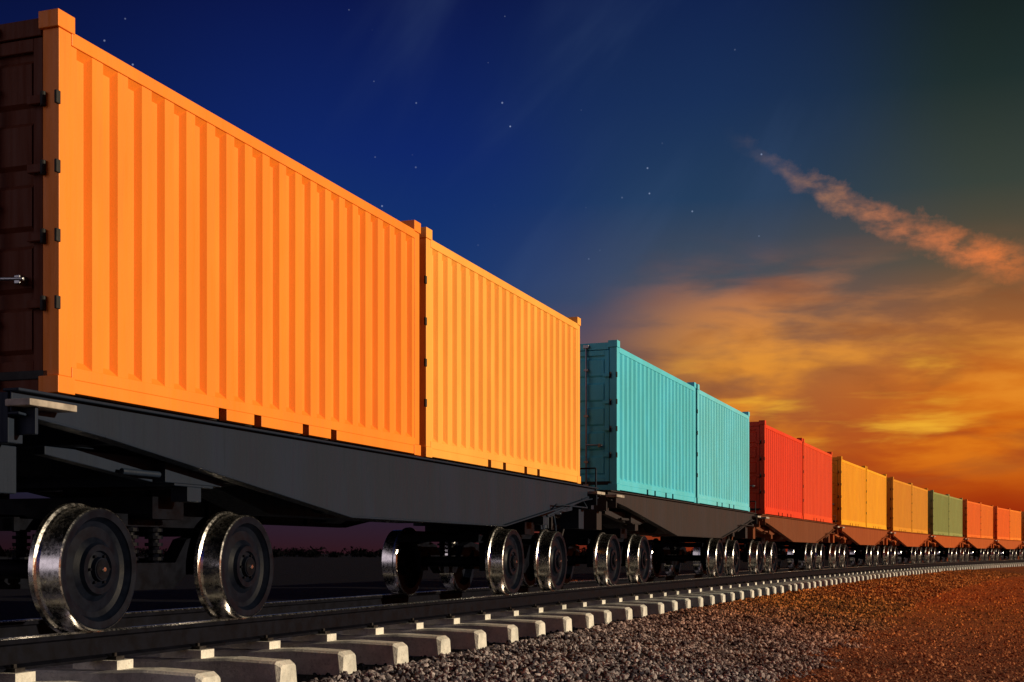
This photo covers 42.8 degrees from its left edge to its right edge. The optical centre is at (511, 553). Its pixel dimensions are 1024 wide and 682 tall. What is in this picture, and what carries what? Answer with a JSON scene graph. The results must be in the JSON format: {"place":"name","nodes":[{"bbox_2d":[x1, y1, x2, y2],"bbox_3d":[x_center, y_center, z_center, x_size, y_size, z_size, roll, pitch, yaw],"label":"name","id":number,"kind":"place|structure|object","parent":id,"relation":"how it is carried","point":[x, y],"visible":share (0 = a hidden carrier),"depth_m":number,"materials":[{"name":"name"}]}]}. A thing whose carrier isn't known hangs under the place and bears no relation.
{"place":"outdoors","nodes":[
{"label":"outdoors","id":0,"kind":"place"},
{"bbox_2d":[0,554,1023,681],"bbox_3d":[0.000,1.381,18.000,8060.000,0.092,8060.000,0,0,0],"label":"ground","id":1,"kind":"structure","parent":0,"point":[305,578],"depth_m":35.57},
{"bbox_2d":[3,546,1000,557],"bbox_3d":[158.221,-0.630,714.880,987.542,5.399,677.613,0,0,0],"label":"distant tree line","id":2,"kind":"object","parent":1,"relation":"on","point":[301,552],"visible":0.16,"depth_m":456.50,"materials":[{"name":"black plant"}]},
{"bbox_2d":[297,566,1023,681],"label":"ballast embankment","id":3,"kind":"structure","parent":1,"relation":"on","point":[1016,570],"depth_m":18.20,"materials":[{"name":"gravel"}]},
{"bbox_2d":[0,559,1023,681],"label":"railway track","id":4,"kind":"structure","parent":3,"relation":"on","point":[283,641],"depth_m":13.76,"materials":[{"name":"metal"}]},
{"bbox_2d":[0,387,604,632],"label":"freight wagon","id":5,"kind":"object","parent":4,"relation":"on","point":[112,482],"visible":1,"depth_m":11.35,"materials":[{"name":"paint"}]},
{"bbox_2d":[0,8,420,455],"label":"shipping container","id":6,"kind":"object","parent":5,"relation":"on","point":[164,248],"visible":0.83,"depth_m":10.29,"materials":[{"name":"metal"}]},
{"bbox_2d":[418,227,580,483],"bbox_3d":[-1.102,-2.390,18.034,2.448,2.600,6.168,0,0,20],"label":"shipping container","id":7,"kind":"object","parent":5,"relation":"on","point":[499,374],"visible":0.27,"depth_m":16.82,"materials":[{"name":"metal"}]},
{"bbox_2d":[521,490,760,586],"bbox_3d":[2.979,-0.395,29.077,2.680,2.027,14.677,0,0,21],"label":"freight wagon","id":8,"kind":"object","parent":4,"relation":"on","point":[619,526],"visible":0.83,"depth_m":25.79,"materials":[{"name":"paint"}]},
{"bbox_2d":[579,340,695,502],"bbox_3d":[1.754,-2.390,25.848,2.448,2.600,6.168,0,0,21],"label":"shipping container","id":9,"kind":"object","parent":8,"relation":"on","point":[637,425],"visible":0.38,"depth_m":23.74,"materials":[{"name":"metal"}]},
{"bbox_2d":[696,384,749,511],"bbox_3d":[3.981,-2.390,31.719,2.448,2.600,6.168,0,0,21],"label":"shipping container","id":10,"kind":"object","parent":8,"relation":"on","point":[722,454],"visible":0.22,"depth_m":30.97,"materials":[{"name":"metal"}]},
{"bbox_2d":[693,514,839,574],"bbox_3d":[8.327,-0.395,42.661,2.680,2.027,14.680,0,0,22],"label":"freight wagon","id":11,"kind":"object","parent":4,"relation":"on","point":[781,535],"visible":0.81,"depth_m":39.77,"materials":[{"name":"paint"}]},
{"bbox_2d":[749,420,802,518],"bbox_3d":[7.021,-2.390,39.463,2.448,2.600,6.168,0,0,22],"label":"shipping container","id":12,"kind":"object","parent":11,"relation":"on","point":[775,472],"visible":0.45,"depth_m":37.61,"materials":[{"name":"metal"}]},
{"bbox_2d":[802,439,831,522],"bbox_3d":[9.395,-2.390,45.278,2.448,2.600,6.168,0,0,22],"label":"shipping container","id":13,"kind":"object","parent":11,"relation":"on","point":[816,484],"visible":0.34,"depth_m":44.51,"materials":[{"name":"metal"}]},
{"bbox_2d":[787,525,891,568],"bbox_3d":[14.012,-0.395,56.107,2.680,2.027,14.680,0,0,24],"label":"freight wagon","id":14,"kind":"object","parent":4,"relation":"on","point":[843,538],"visible":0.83,"depth_m":53.00,"materials":[{"name":"paint"}]},
{"bbox_2d":[830,456,865,527],"bbox_3d":[12.628,-2.390,52.943,2.448,2.600,6.168,0,0,24],"label":"shipping container","id":15,"kind":"object","parent":14,"relation":"on","point":[848,493],"visible":0.31,"depth_m":51.35,"materials":[{"name":"metal"}]},
{"bbox_2d":[866,466,886,529],"bbox_3d":[15.145,-2.390,58.696,2.448,2.600,6.168,0,0,24],"label":"shipping container","id":16,"kind":"object","parent":14,"relation":"on","point":[875,500],"visible":0.31,"depth_m":57.91,"materials":[{"name":"metal"}]},
{"bbox_2d":[850,531,931,565],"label":"freight wagon","id":17,"kind":"object","parent":4,"relation":"on","point":[911,542],"visible":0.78,"depth_m":66.56,"materials":[{"name":"paint"}]},
{"bbox_2d":[886,477,911,532],"bbox_3d":[18.569,-2.390,66.279,2.448,2.600,6.168,0,0,25],"label":"shipping container","id":18,"kind":"object","parent":17,"relation":"on","point":[899,506],"visible":0.42,"depth_m":64.67,"materials":[{"name":"metal"}]},
{"bbox_2d":[912,483,927,533],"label":"shipping container","id":19,"kind":"object","parent":17,"relation":"on","point":[919,510],"visible":0.29,"depth_m":71.26,"materials":[{"name":"metal"}]},
{"bbox_2d":[897,532,965,563],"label":"freight wagon","id":20,"kind":"object","parent":4,"relation":"on","point":[948,545],"visible":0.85,"depth_m":79.94,"materials":[{"name":"paint"}]},
{"bbox_2d":[928,490,948,535],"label":"shipping container","id":21,"kind":"object","parent":20,"relation":"on","point":[938,513],"visible":0.41,"depth_m":78.10,"materials":[{"name":"metal"}]},
{"bbox_2d":[949,494,962,536],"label":"shipping container","id":22,"kind":"object","parent":20,"relation":"on","point":[955,517],"visible":0.3,"depth_m":84.50,"materials":[{"name":"metal"}]},
{"bbox_2d":[937,535,996,561],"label":"freight wagon","id":23,"kind":"object","parent":4,"relation":"on","point":[979,545],"visible":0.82,"depth_m":93.15,"materials":[{"name":"paint"}]},
{"bbox_2d":[962,499,980,537],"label":"shipping container","id":24,"kind":"object","parent":23,"relation":"on","point":[971,519],"visible":0.34,"depth_m":91.10,"materials":[{"name":"metal"}]},
{"bbox_2d":[981,504,992,538],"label":"shipping container","id":25,"kind":"object","parent":23,"relation":"on","point":[986,521],"visible":0.3,"depth_m":97.60,"materials":[{"name":"metal"}]},
{"bbox_2d":[970,537,1022,560],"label":"freight wagon","id":26,"kind":"object","parent":4,"relation":"on","point":[1011,547],"visible":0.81,"depth_m":106.24,"materials":[{"name":"paint"}]},
{"bbox_2d":[993,506,1009,539],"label":"shipping container","id":27,"kind":"object","parent":26,"relation":"on","point":[1001,523],"visible":0.36,"depth_m":103.94,"materials":[{"name":"metal"}]},
{"bbox_2d":[1010,510,1020,540],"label":"shipping container","id":28,"kind":"object","parent":26,"relation":"on","point":[1015,525],"visible":0.36,"depth_m":110.18,"materials":[{"name":"metal"}]},
{"bbox_2d":[1000,541,1023,559],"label":"freight wagon","id":29,"kind":"object","parent":4,"relation":"on","point":[1021,553],"visible":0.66,"depth_m":115.85,"materials":[{"name":"paint"}]},
{"bbox_2d":[1021,511,1023,540],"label":"shipping container","id":30,"kind":"object","parent":29,"relation":"on","point":[1022,524],"visible":0.14,"depth_m":114.92,"materials":[{"name":"metal"}]},
{"bbox_2d":[296,589,801,680],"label":"crib stones","id":31,"kind":"object","parent":3,"relation":"on","point":[412,657],"visible":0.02,"depth_m":13.69,"materials":[{"name":"grey gravel"}]},
{"bbox_2d":[308,569,1022,681],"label":"ballast stones","id":32,"kind":"object","parent":3,"relation":"on","point":[675,645],"visible":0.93,"depth_m":17.40,"materials":[{"name":"grey gravel"}]},
{"bbox_2d":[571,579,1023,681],"bbox_3d":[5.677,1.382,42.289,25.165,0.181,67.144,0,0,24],"label":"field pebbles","id":33,"kind":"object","parent":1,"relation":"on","point":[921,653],"visible":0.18,"depth_m":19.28,"materials":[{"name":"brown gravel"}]},
{"bbox_2d":[0,0,1023,553],"label":"sky","id":34,"kind":"structure","parent":0,"point":[807,215],"materials":[{"name":"blue"}]}
]}

